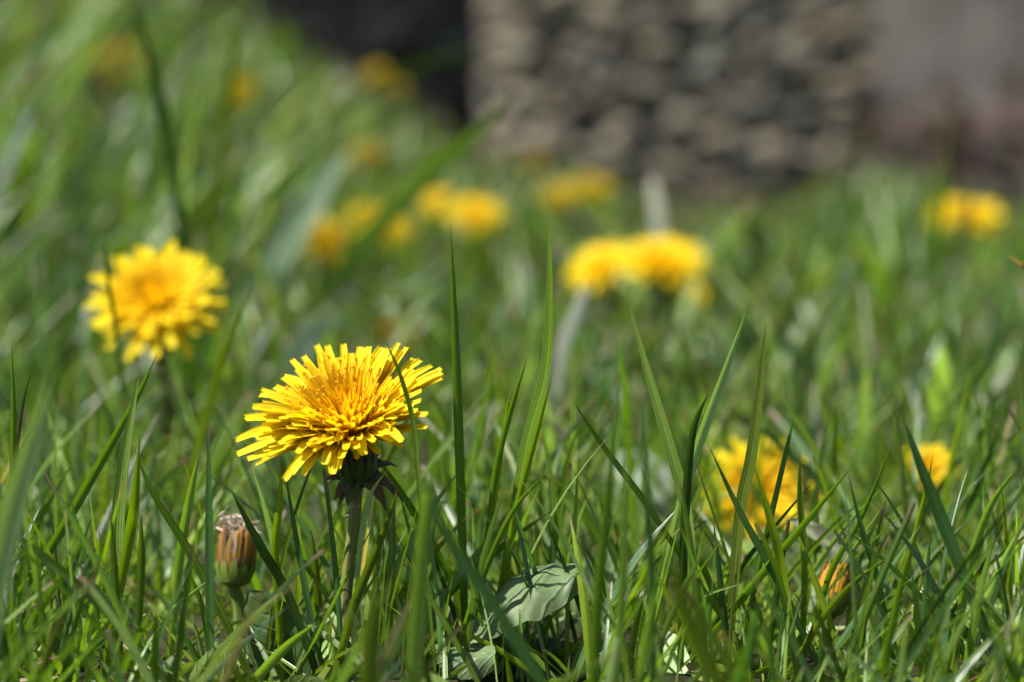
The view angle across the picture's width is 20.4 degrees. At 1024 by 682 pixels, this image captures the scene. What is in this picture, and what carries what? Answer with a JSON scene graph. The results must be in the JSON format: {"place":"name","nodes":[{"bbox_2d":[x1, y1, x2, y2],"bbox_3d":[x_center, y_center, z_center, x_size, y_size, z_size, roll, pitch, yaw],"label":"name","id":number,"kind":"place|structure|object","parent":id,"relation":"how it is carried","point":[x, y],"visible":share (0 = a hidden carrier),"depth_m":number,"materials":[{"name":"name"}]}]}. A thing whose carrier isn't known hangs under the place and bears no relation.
{"place":"outdoors","nodes":[
{"label":"outdoors","id":0,"kind":"place"},
{"bbox_2d":[0,357,1023,681],"bbox_3d":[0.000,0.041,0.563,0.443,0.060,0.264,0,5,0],"label":"grass","id":1,"kind":"structure","parent":0,"point":[70,583],"depth_m":0.56,"materials":[{"name":"plant"}]},
{"bbox_2d":[0,159,1023,487],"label":"grass","id":2,"kind":"structure","parent":0,"point":[500,343],"depth_m":0.93,"materials":[{"name":"plant"}]},
{"bbox_2d":[0,0,1023,404],"bbox_3d":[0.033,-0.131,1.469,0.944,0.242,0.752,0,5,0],"label":"grass","id":3,"kind":"structure","parent":0,"point":[746,240],"depth_m":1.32,"materials":[{"name":"plant"}]},
{"bbox_2d":[0,0,1023,681],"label":"ground","id":4,"kind":"structure","parent":0,"point":[690,204],"depth_m":1.06,"materials":[{"name":"plant"}]},
{"bbox_2d":[7,343,16,600],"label":"grass blade","id":5,"kind":"object","parent":4,"relation":"on","point":[13,437],"depth_m":0.56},
{"bbox_2d":[0,109,32,195],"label":"grass blade","id":6,"kind":"object","parent":4,"relation":"on","point":[10,156],"depth_m":1.01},
{"bbox_2d":[0,370,55,624],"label":"grass blade","id":7,"kind":"object","parent":4,"relation":"on","point":[14,500],"depth_m":0.43,"materials":[{"name":"plant"}]},
{"bbox_2d":[47,602,62,675],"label":"broad leaf","id":8,"kind":"object","parent":4,"relation":"on","point":[52,624],"visible":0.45,"depth_m":0.56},
{"bbox_2d":[60,65,92,255],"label":"grass blade","id":9,"kind":"object","parent":4,"relation":"on","point":[86,186],"depth_m":1.11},
{"bbox_2d":[2,355,156,619],"bbox_3d":[-0.090,0.036,0.558,0.043,0.068,0.007,0,5,0],"label":"grass blade","id":10,"kind":"object","parent":4,"relation":"on","point":[81,495],"depth_m":0.56,"materials":[{"name":"plant"}]},
{"bbox_2d":[93,99,134,242],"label":"grass blade","id":11,"kind":"object","parent":4,"relation":"on","point":[125,108],"depth_m":1.22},
{"bbox_2d":[101,218,131,457],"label":"grass blade","id":12,"kind":"object","parent":4,"relation":"on","point":[116,337],"depth_m":0.69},
{"bbox_2d":[95,42,140,85],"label":"dandelion","id":13,"kind":"object","parent":4,"relation":"on","point":[122,49],"visible":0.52,"depth_m":1.80,"materials":[{"name":"yellow plant"}]},
{"bbox_2d":[100,435,139,677],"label":"grass blade","id":14,"kind":"object","parent":4,"relation":"on","point":[131,525],"depth_m":0.55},
{"bbox_2d":[109,372,139,667],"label":"grass blade","id":15,"kind":"object","parent":4,"relation":"on","point":[122,472],"depth_m":0.56,"materials":[{"name":"plant"}]},
{"bbox_2d":[133,517,144,678],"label":"grass blade","id":16,"kind":"object","parent":4,"relation":"on","point":[140,581],"depth_m":0.55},
{"bbox_2d":[85,239,227,509],"bbox_3d":[-0.096,0.012,0.769,0.039,0.079,0.032,0,5,0],"label":"dandelion","id":17,"kind":"object","parent":4,"relation":"on","point":[158,299],"visible":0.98,"depth_m":0.76,"materials":[{"name":"yellow plant"}]},
{"bbox_2d":[129,458,184,590],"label":"broad leaf","id":18,"kind":"object","parent":4,"relation":"on","point":[168,545],"visible":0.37,"depth_m":0.66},
{"bbox_2d":[134,0,213,428],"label":"grass blade","id":19,"kind":"object","parent":4,"relation":"on","point":[167,136],"depth_m":0.88,"materials":[{"name":"plant"}]},
{"bbox_2d":[166,450,199,660],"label":"grass blade","id":20,"kind":"object","parent":4,"relation":"on","point":[184,528],"depth_m":0.56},
{"bbox_2d":[133,446,252,676],"bbox_3d":[-0.060,0.047,0.553,0.025,0.054,0.006,0,5,0],"label":"grass blade","id":21,"kind":"object","parent":4,"relation":"on","point":[182,540],"depth_m":0.55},
{"bbox_2d":[186,567,206,651],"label":"grass blade","id":22,"kind":"object","parent":4,"relation":"on","point":[201,605],"depth_m":0.56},
{"bbox_2d":[178,280,255,526],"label":"grass blade","id":23,"kind":"object","parent":4,"relation":"on","point":[206,413],"depth_m":0.66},
{"bbox_2d":[200,2,243,335],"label":"grass blade","id":24,"kind":"object","parent":4,"relation":"on","point":[221,163],"depth_m":1.02,"materials":[{"name":"plant"}]},
{"bbox_2d":[213,506,266,650],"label":"withered dandelion","id":25,"kind":"object","parent":4,"relation":"on","point":[235,558],"visible":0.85,"depth_m":0.58,"materials":[{"name":"plant"}]},
{"bbox_2d":[232,76,263,135],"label":"dandelion","id":26,"kind":"object","parent":4,"relation":"on","point":[240,90],"visible":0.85,"depth_m":1.75,"materials":[{"name":"yellow plant"}]},
{"bbox_2d":[230,488,319,676],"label":"grass blade","id":27,"kind":"object","parent":4,"relation":"on","point":[271,565],"depth_m":0.55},
{"bbox_2d":[271,464,284,681],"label":"grass blade","id":28,"kind":"object","parent":4,"relation":"on","point":[275,537],"depth_m":0.56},
{"bbox_2d":[243,590,316,679],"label":"broad leaf","id":29,"kind":"object","parent":4,"relation":"on","point":[289,632],"visible":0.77,"depth_m":0.56,"materials":[{"name":"plant"}]},
{"bbox_2d":[251,621,318,681],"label":"grass blade","id":30,"kind":"object","parent":4,"relation":"on","point":[268,665],"depth_m":0.54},
{"bbox_2d":[228,153,342,348],"bbox_3d":[-0.090,-0.023,1.050,0.056,0.093,0.008,0,5,0],"label":"broad leaf","id":31,"kind":"object","parent":4,"relation":"on","point":[322,185],"visible":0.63,"depth_m":1.05,"materials":[{"name":"plant"}]},
{"bbox_2d":[255,109,325,250],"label":"grass blade","id":32,"kind":"object","parent":4,"relation":"on","point":[302,160],"depth_m":1.16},
{"bbox_2d":[233,311,348,472],"bbox_3d":[-0.067,0.019,0.850,0.037,0.055,0.006,0,5,0],"label":"broad leaf","id":33,"kind":"object","parent":4,"relation":"on","point":[311,329],"visible":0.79,"depth_m":0.85,"materials":[{"name":"plant"}]},
{"bbox_2d":[268,524,336,616],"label":"grass blade","id":34,"kind":"object","parent":4,"relation":"on","point":[319,585],"depth_m":0.56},
{"bbox_2d":[284,467,323,665],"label":"grass blade","id":35,"kind":"object","parent":4,"relation":"on","point":[304,585],"depth_m":0.56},
{"bbox_2d":[311,531,324,648],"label":"grass blade","id":36,"kind":"object","parent":4,"relation":"on","point":[317,593],"depth_m":0.56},
{"bbox_2d":[299,217,356,310],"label":"dandelion","id":37,"kind":"object","parent":4,"relation":"on","point":[323,233],"visible":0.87,"depth_m":1.25,"materials":[{"name":"yellow plant"}]},
{"bbox_2d":[178,0,484,169],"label":"shaded recess","id":38,"kind":"object","parent":4,"relation":"on","point":[392,36],"visible":0.17,"depth_m":3.73,"materials":[{"name":"stone"}]},
{"bbox_2d":[235,342,444,662],"bbox_3d":[-0.033,0.035,0.553,0.038,0.069,0.030,1,5,12],"label":"dandelion","id":39,"kind":"object","parent":4,"relation":"on","point":[343,412],"visible":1,"depth_m":0.55,"materials":[{"name":"yellow plant"}]},
{"bbox_2d":[190,47,500,233],"bbox_3d":[-0.097,-0.084,1.377,0.190,0.115,0.004,1,5,14],"label":"grass blade","id":40,"kind":"object","parent":4,"relation":"on","point":[370,89],"depth_m":1.36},
{"bbox_2d":[329,489,397,681],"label":"grass blade","id":41,"kind":"object","parent":4,"relation":"on","point":[358,592],"depth_m":0.55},
{"bbox_2d":[344,202,382,293],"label":"dandelion","id":42,"kind":"object","parent":4,"relation":"on","point":[354,212],"visible":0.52,"depth_m":1.30,"materials":[{"name":"yellow plant"}]},
{"bbox_2d":[346,140,384,174],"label":"dandelion","id":43,"kind":"object","parent":4,"relation":"on","point":[365,155],"visible":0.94,"depth_m":1.72,"materials":[{"name":"yellow plant"}]},
{"bbox_2d":[359,575,380,681],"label":"grass blade","id":44,"kind":"object","parent":4,"relation":"on","point":[370,649],"depth_m":0.43,"materials":[{"name":"plant"}]},
{"bbox_2d":[351,467,388,668],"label":"grass blade","id":45,"kind":"object","parent":4,"relation":"on","point":[359,559],"depth_m":0.55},
{"bbox_2d":[363,64,389,193],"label":"dandelion","id":46,"kind":"object","parent":4,"relation":"on","point":[373,73],"visible":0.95,"depth_m":2.15,"materials":[{"name":"yellow plant"}]},
{"bbox_2d":[269,95,516,363],"bbox_3d":[-0.050,-0.031,1.023,0.109,0.114,0.004,2,5,17],"label":"grass blade","id":47,"kind":"object","parent":4,"relation":"on","point":[404,197],"depth_m":1.02,"materials":[{"name":"plant"}]},
{"bbox_2d":[362,314,425,364],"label":"dandelion","id":48,"kind":"object","parent":4,"relation":"on","point":[385,329],"visible":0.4,"depth_m":0.95,"materials":[{"name":"plant"}]},
{"bbox_2d":[381,78,408,180],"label":"dandelion","id":49,"kind":"object","parent":4,"relation":"on","point":[394,87],"visible":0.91,"depth_m":1.95,"materials":[{"name":"yellow plant"}]},
{"bbox_2d":[377,216,414,275],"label":"dandelion","id":50,"kind":"object","parent":4,"relation":"on","point":[390,234],"visible":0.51,"depth_m":1.27,"materials":[{"name":"yellow plant"}]},
{"bbox_2d":[383,337,436,674],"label":"grass blade","id":51,"kind":"object","parent":4,"relation":"on","point":[412,420],"depth_m":0.54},
{"bbox_2d":[405,450,437,681],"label":"grass blade","id":52,"kind":"object","parent":4,"relation":"on","point":[418,607],"depth_m":0.46,"materials":[{"name":"plant"}]},
{"bbox_2d":[411,502,459,637],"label":"grass blade","id":53,"kind":"object","parent":4,"relation":"on","point":[450,602],"depth_m":0.56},
{"bbox_2d":[420,188,457,276],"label":"dandelion","id":54,"kind":"object","parent":4,"relation":"on","point":[433,202],"visible":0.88,"depth_m":1.45,"materials":[{"name":"yellow plant"}]},
{"bbox_2d":[450,225,467,627],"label":"grass blade","id":55,"kind":"object","parent":4,"relation":"on","point":[458,437],"depth_m":0.56,"materials":[{"name":"plant"}]},
{"bbox_2d":[435,641,497,679],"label":"folded leaf","id":56,"kind":"object","parent":4,"relation":"on","point":[483,666],"visible":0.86,"depth_m":0.55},
{"bbox_2d":[446,345,493,562],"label":"grass blade","id":57,"kind":"object","parent":4,"relation":"on","point":[486,398],"depth_m":0.64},
{"bbox_2d":[444,194,506,302],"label":"dandelion","id":58,"kind":"object","parent":4,"relation":"on","point":[475,212],"visible":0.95,"depth_m":1.40,"materials":[{"name":"yellow plant"}]},
{"bbox_2d":[421,470,547,681],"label":"grass blade","id":59,"kind":"object","parent":4,"relation":"on","point":[491,601],"depth_m":0.46,"materials":[{"name":"plant"}]},
{"bbox_2d":[448,470,548,673],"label":"grass blade","id":60,"kind":"object","parent":4,"relation":"on","point":[497,541],"depth_m":0.55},
{"bbox_2d":[474,356,527,619],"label":"grass blade","id":61,"kind":"object","parent":4,"relation":"on","point":[496,465],"depth_m":0.56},
{"bbox_2d":[7,258,1006,681],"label":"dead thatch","id":62,"kind":"object","parent":4,"relation":"on","point":[423,498],"visible":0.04,"depth_m":0.62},
{"bbox_2d":[2,93,1020,681],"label":"ground cover","id":63,"kind":"object","parent":4,"relation":"on","point":[192,669],"visible":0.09,"depth_m":0.69,"materials":[{"name":"green plant"}]},
{"bbox_2d":[0,282,1023,576],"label":"grass","id":64,"kind":"structure","parent":4,"relation":"on","point":[798,450],"depth_m":0.74,"materials":[{"name":"plant"}]},
{"bbox_2d":[462,563,577,646],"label":"folded leaf","id":65,"kind":"object","parent":4,"relation":"on","point":[555,586],"visible":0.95,"depth_m":0.55,"materials":[{"name":"plant"}]},
{"bbox_2d":[494,205,552,644],"bbox_3d":[0.001,0.019,0.562,0.014,0.096,0.004,0,5,0],"label":"grass blade","id":66,"kind":"object","parent":4,"relation":"on","point":[536,406],"depth_m":0.56,"materials":[{"name":"plant"}]},
{"bbox_2d":[496,373,552,657],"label":"grass blade","id":67,"kind":"object","parent":4,"relation":"on","point":[520,493],"depth_m":0.56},
{"bbox_2d":[512,305,543,441],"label":"grass blade","id":68,"kind":"object","parent":4,"relation":"on","point":[529,372],"depth_m":0.89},
{"bbox_2d":[520,151,551,249],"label":"dandelion","id":69,"kind":"object","parent":4,"relation":"on","point":[537,159],"visible":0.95,"depth_m":1.90,"materials":[{"name":"yellow plant"}]},
{"bbox_2d":[544,394,554,490],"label":"grass blade","id":70,"kind":"object","parent":4,"relation":"on","point":[550,442],"depth_m":0.71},
{"bbox_2d":[540,181,582,236],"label":"dandelion","id":71,"kind":"object","parent":4,"relation":"on","point":[561,194],"visible":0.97,"depth_m":1.70,"materials":[{"name":"yellow plant"}]},
{"bbox_2d":[551,284,587,425],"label":"grass blade","id":72,"kind":"object","parent":4,"relation":"on","point":[569,328],"depth_m":0.85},
{"bbox_2d":[564,453,578,675],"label":"grass blade","id":73,"kind":"object","parent":4,"relation":"on","point":[567,604],"depth_m":0.56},
{"bbox_2d":[573,174,614,237],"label":"dandelion","id":74,"kind":"object","parent":4,"relation":"on","point":[597,183],"visible":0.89,"depth_m":1.78,"materials":[{"name":"yellow plant"}]},
{"bbox_2d":[575,546,614,630],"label":"broad leaf","id":75,"kind":"object","parent":4,"relation":"on","point":[610,578],"visible":0.15,"depth_m":0.60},
{"bbox_2d":[564,238,635,339],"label":"dandelion","id":76,"kind":"object","parent":4,"relation":"on","point":[600,265],"visible":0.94,"depth_m":1.17,"materials":[{"name":"yellow plant"}]},
{"bbox_2d":[589,375,618,681],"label":"grass blade","id":77,"kind":"object","parent":4,"relation":"on","point":[598,601],"depth_m":0.47,"materials":[{"name":"plant"}]},
{"bbox_2d":[614,441,628,681],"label":"grass blade","id":78,"kind":"object","parent":4,"relation":"on","point":[622,588],"depth_m":0.48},
{"bbox_2d":[617,335,635,552],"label":"grass blade","id":79,"kind":"object","parent":4,"relation":"on","point":[627,420],"depth_m":0.66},
{"bbox_2d":[605,450,676,520],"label":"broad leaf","id":80,"kind":"object","parent":4,"relation":"on","point":[658,502],"visible":0.34,"depth_m":0.74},
{"bbox_2d":[640,389,656,681],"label":"grass blade","id":81,"kind":"object","parent":4,"relation":"on","point":[650,564],"depth_m":0.48,"materials":[{"name":"plant"}]},
{"bbox_2d":[649,174,665,307],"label":"grass blade","id":82,"kind":"object","parent":4,"relation":"on","point":[657,217],"depth_m":1.16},
{"bbox_2d":[627,299,696,661],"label":"grass blade","id":83,"kind":"object","parent":4,"relation":"on","point":[673,460],"depth_m":0.56,"materials":[{"name":"plant"}]},
{"bbox_2d":[614,234,712,372],"bbox_3d":[0.060,-0.012,1.133,0.040,0.060,0.038,0,5,0],"label":"dandelion","id":84,"kind":"object","parent":4,"relation":"on","point":[660,262],"visible":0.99,"depth_m":1.13,"materials":[{"name":"yellow plant"}]},
{"bbox_2d":[572,400,758,668],"bbox_3d":[0.032,0.041,0.560,0.044,0.060,0.002,-2,6,-22],"label":"grass blade","id":85,"kind":"object","parent":4,"relation":"on","point":[636,490],"depth_m":0.56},
{"bbox_2d":[477,0,873,196],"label":"stone wall","id":86,"kind":"structure","parent":4,"relation":"on","point":[700,97],"depth_m":2.99,"materials":[{"name":"stone"}]},
{"bbox_2d":[676,280,707,332],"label":"dandelion","id":87,"kind":"object","parent":4,"relation":"on","point":[700,294],"visible":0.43,"depth_m":1.22,"materials":[{"name":"yellow plant"}]},
{"bbox_2d":[677,390,709,665],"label":"grass blade","id":88,"kind":"object","parent":4,"relation":"on","point":[686,488],"depth_m":0.55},
{"bbox_2d":[656,300,750,623],"bbox_3d":[0.036,0.031,0.568,0.022,0.080,0.009,0,5,0],"label":"grass blade","id":89,"kind":"object","parent":4,"relation":"on","point":[702,434],"depth_m":0.56,"materials":[{"name":"plant"}]},
{"bbox_2d":[723,321,765,664],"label":"grass blade","id":90,"kind":"object","parent":4,"relation":"on","point":[745,482],"depth_m":0.56,"materials":[{"name":"plant"}]},
{"bbox_2d":[733,600,759,681],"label":"grass blade","id":91,"kind":"object","parent":4,"relation":"on","point":[748,654],"depth_m":0.47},
{"bbox_2d":[692,433,822,539],"bbox_3d":[0.064,0.039,0.736,0.029,0.031,0.029,5,7,43],"label":"dandelion","id":92,"kind":"object","parent":4,"relation":"on","point":[787,497],"visible":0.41,"depth_m":0.73,"materials":[{"name":"yellow plant"}]},
{"bbox_2d":[712,478,815,627],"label":"grass blade","id":93,"kind":"object","parent":4,"relation":"on","point":[751,553],"depth_m":0.56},
{"bbox_2d":[740,413,793,644],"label":"grass blade","id":94,"kind":"object","parent":4,"relation":"on","point":[773,505],"depth_m":0.56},
{"bbox_2d":[708,444,829,681],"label":"grass blade","id":95,"kind":"object","parent":4,"relation":"on","point":[759,547],"depth_m":0.56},
{"bbox_2d":[689,464,853,661],"bbox_3d":[0.047,0.048,0.557,0.039,0.050,0.009,0,5,0],"label":"grass blade","id":96,"kind":"object","parent":4,"relation":"on","point":[751,586],"depth_m":0.56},
{"bbox_2d":[754,466,794,681],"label":"grass blade","id":97,"kind":"object","parent":4,"relation":"on","point":[777,545],"depth_m":0.55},
{"bbox_2d":[797,459,808,676],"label":"grass blade","id":98,"kind":"object","parent":4,"relation":"on","point":[804,577],"depth_m":0.56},
{"bbox_2d":[808,592,845,681],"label":"grass blade","id":99,"kind":"object","parent":4,"relation":"on","point":[829,644],"depth_m":0.51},
{"bbox_2d":[804,324,855,459],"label":"grass blade","id":100,"kind":"object","parent":4,"relation":"on","point":[827,371],"depth_m":0.81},
{"bbox_2d":[787,518,872,634],"bbox_3d":[0.068,0.052,0.600,0.020,0.030,0.004,0,5,0],"label":"dry leaf","id":101,"kind":"object","parent":4,"relation":"on","point":[815,530],"visible":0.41,"depth_m":0.60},
{"bbox_2d":[815,559,850,644],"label":"withered dandelion","id":102,"kind":"object","parent":4,"relation":"on","point":[844,580],"visible":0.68,"depth_m":0.57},
{"bbox_2d":[780,551,897,681],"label":"grass blade","id":103,"kind":"object","parent":4,"relation":"on","point":[833,604],"depth_m":0.55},
{"bbox_2d":[803,432,897,660],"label":"grass blade","id":104,"kind":"object","parent":4,"relation":"on","point":[834,565],"depth_m":0.56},
{"bbox_2d":[855,359,871,494],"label":"grass blade","id":105,"kind":"object","parent":4,"relation":"on","point":[865,422],"depth_m":0.76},
{"bbox_2d":[848,475,895,666],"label":"grass blade","id":106,"kind":"object","parent":4,"relation":"on","point":[881,598],"depth_m":0.56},
{"bbox_2d":[852,224,906,420],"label":"grass blade","id":107,"kind":"object","parent":4,"relation":"on","point":[883,290],"depth_m":0.97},
{"bbox_2d":[867,545,909,681],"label":"grass blade","id":108,"kind":"object","parent":4,"relation":"on","point":[881,666],"depth_m":0.48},
{"bbox_2d":[882,456,932,677],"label":"grass blade","id":109,"kind":"object","parent":4,"relation":"on","point":[918,521],"depth_m":0.55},
{"bbox_2d":[903,443,959,497],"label":"dandelion","id":110,"kind":"object","parent":4,"relation":"on","point":[938,459],"visible":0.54,"depth_m":0.74,"materials":[{"name":"yellow plant"}]},
{"bbox_2d":[847,69,1023,203],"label":"red leaved plant","id":111,"kind":"object","parent":4,"relation":"on","point":[931,139],"visible":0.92,"depth_m":2.79,"materials":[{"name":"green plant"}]},
{"bbox_2d":[924,122,950,362],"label":"grass blade","id":112,"kind":"object","parent":4,"relation":"on","point":[937,244],"depth_m":1.07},
{"bbox_2d":[932,342,949,436],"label":"grass blade","id":113,"kind":"object","parent":4,"relation":"on","point":[941,370],"depth_m":0.82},
{"bbox_2d":[867,0,1023,196],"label":"rendered wall","id":114,"kind":"structure","parent":4,"relation":"on","point":[975,48],"depth_m":2.94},
{"bbox_2d":[903,419,1009,681],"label":"grass blade","id":115,"kind":"object","parent":4,"relation":"on","point":[943,523],"depth_m":0.53,"materials":[{"name":"plant"}]},
{"bbox_2d":[926,196,1006,321],"bbox_3d":[0.221,-0.038,1.383,0.039,0.065,0.039,0,5,0],"label":"dandelion","id":116,"kind":"object","parent":4,"relation":"on","point":[979,218],"visible":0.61,"depth_m":1.38,"materials":[{"name":"yellow plant"}]},
{"bbox_2d":[950,466,1018,670],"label":"grass blade","id":117,"kind":"object","parent":4,"relation":"on","point":[978,535],"depth_m":0.55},
{"bbox_2d":[960,521,1023,667],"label":"grass blade","id":118,"kind":"object","parent":4,"relation":"on","point":[993,588],"depth_m":0.55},
{"bbox_2d":[663,549,727,681],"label":"grass blade","id":119,"kind":"object","parent":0,"point":[701,647],"depth_m":0.42,"materials":[{"name":"plant"}]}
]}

